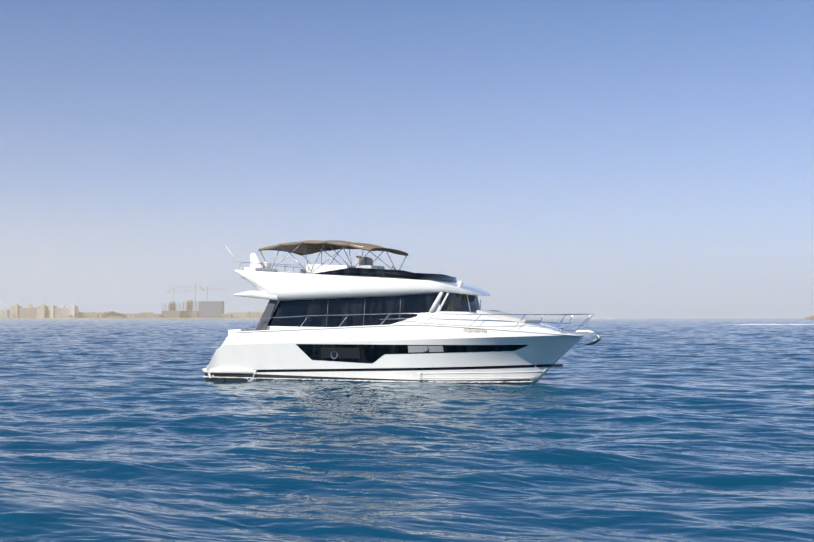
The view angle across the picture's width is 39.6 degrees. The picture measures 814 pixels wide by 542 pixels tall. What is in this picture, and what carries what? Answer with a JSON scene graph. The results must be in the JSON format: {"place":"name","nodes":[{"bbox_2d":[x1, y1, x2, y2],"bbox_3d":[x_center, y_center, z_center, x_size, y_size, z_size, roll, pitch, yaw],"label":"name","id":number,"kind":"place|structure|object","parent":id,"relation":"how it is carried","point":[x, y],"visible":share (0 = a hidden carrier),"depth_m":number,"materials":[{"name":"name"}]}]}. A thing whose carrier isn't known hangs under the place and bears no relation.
{"place":"outdoors","nodes":[
{"label":"outdoors","id":0,"kind":"place"},
{"bbox_2d":[0,307,9,317],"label":"palace building","id":1,"kind":"structure","parent":0,"point":[3,313],"depth_m":2130.82,"materials":[{"name":"beige"}]},
{"bbox_2d":[10,303,47,317],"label":"palace building","id":2,"kind":"structure","parent":0,"point":[37,314],"depth_m":2104.89,"materials":[{"name":"beige paint"}]},
{"bbox_2d":[48,304,78,317],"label":"palace building","id":3,"kind":"structure","parent":0,"point":[62,310],"depth_m":2114.53,"materials":[{"name":"beige"}]},
{"bbox_2d":[79,312,93,317],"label":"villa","id":4,"kind":"object","parent":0,"point":[81,316],"depth_m":2134.18,"materials":[{"name":"beige"}]},
{"bbox_2d":[1,318,259,318],"bbox_3d":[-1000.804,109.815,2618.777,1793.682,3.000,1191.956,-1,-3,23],"label":"shore land","id":5,"kind":"structure","parent":0,"point":[130,318],"depth_m":2087.01,"materials":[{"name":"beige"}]},
{"bbox_2d":[162,302,182,317],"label":"building","id":6,"kind":"structure","parent":5,"relation":"on","point":[173,308],"depth_m":2103.24,"materials":[{"name":"beige concrete"}]},
{"bbox_2d":[182,300,198,317],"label":"building","id":7,"kind":"structure","parent":5,"relation":"on","point":[185,316],"depth_m":2125.66,"materials":[{"name":"beige concrete"}]},
{"bbox_2d":[227,312,249,317],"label":"low building","id":8,"kind":"structure","parent":5,"relation":"on","point":[243,314],"depth_m":2101.42,"materials":[{"name":"beige"}]},
{"bbox_2d":[198,301,223,317],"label":"building","id":9,"kind":"structure","parent":0,"point":[211,305],"depth_m":2101.74,"materials":[{"name":"beige concrete"}]},
{"bbox_2d":[249,311,263,317],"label":"low building","id":10,"kind":"structure","parent":0,"point":[256,315],"depth_m":2141.07,"materials":[{"name":"beige paint"}]},
{"bbox_2d":[0,318,813,541],"bbox_3d":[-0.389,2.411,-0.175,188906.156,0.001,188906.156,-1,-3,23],"label":"sea water","id":11,"kind":"structure","parent":0,"point":[621,430],"depth_m":21.32,"materials":[{"name":"blue liquid"}]},
{"bbox_2d":[203,376,532,382],"bbox_3d":[-1.315,4.169,44.346,13.190,0.030,4.954,-1,-3,23],"label":"hull foam","id":12,"kind":"object","parent":11,"relation":"on","point":[376,380],"visible":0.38,"depth_m":41.66,"materials":[{"name":"white"}]},
{"bbox_2d":[202,240,601,383],"bbox_3d":[-0.268,1.815,43.876,15.700,6.136,4.946,-1,-3,23],"label":"motor yacht","id":13,"kind":"object","parent":11,"relation":"on","point":[364,318],"visible":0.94,"depth_m":42.20,"materials":[{"name":"white plastic"}]},
{"bbox_2d":[735,324,813,324],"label":"sea wake foam","id":14,"kind":"object","parent":11,"relation":"on","point":[774,324],"visible":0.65,"depth_m":377.28,"materials":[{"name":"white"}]},
{"bbox_2d":[0,0,813,321],"label":"sky","id":15,"kind":"structure","parent":0,"point":[634,159],"materials":[{"name":"blue"}]}
]}

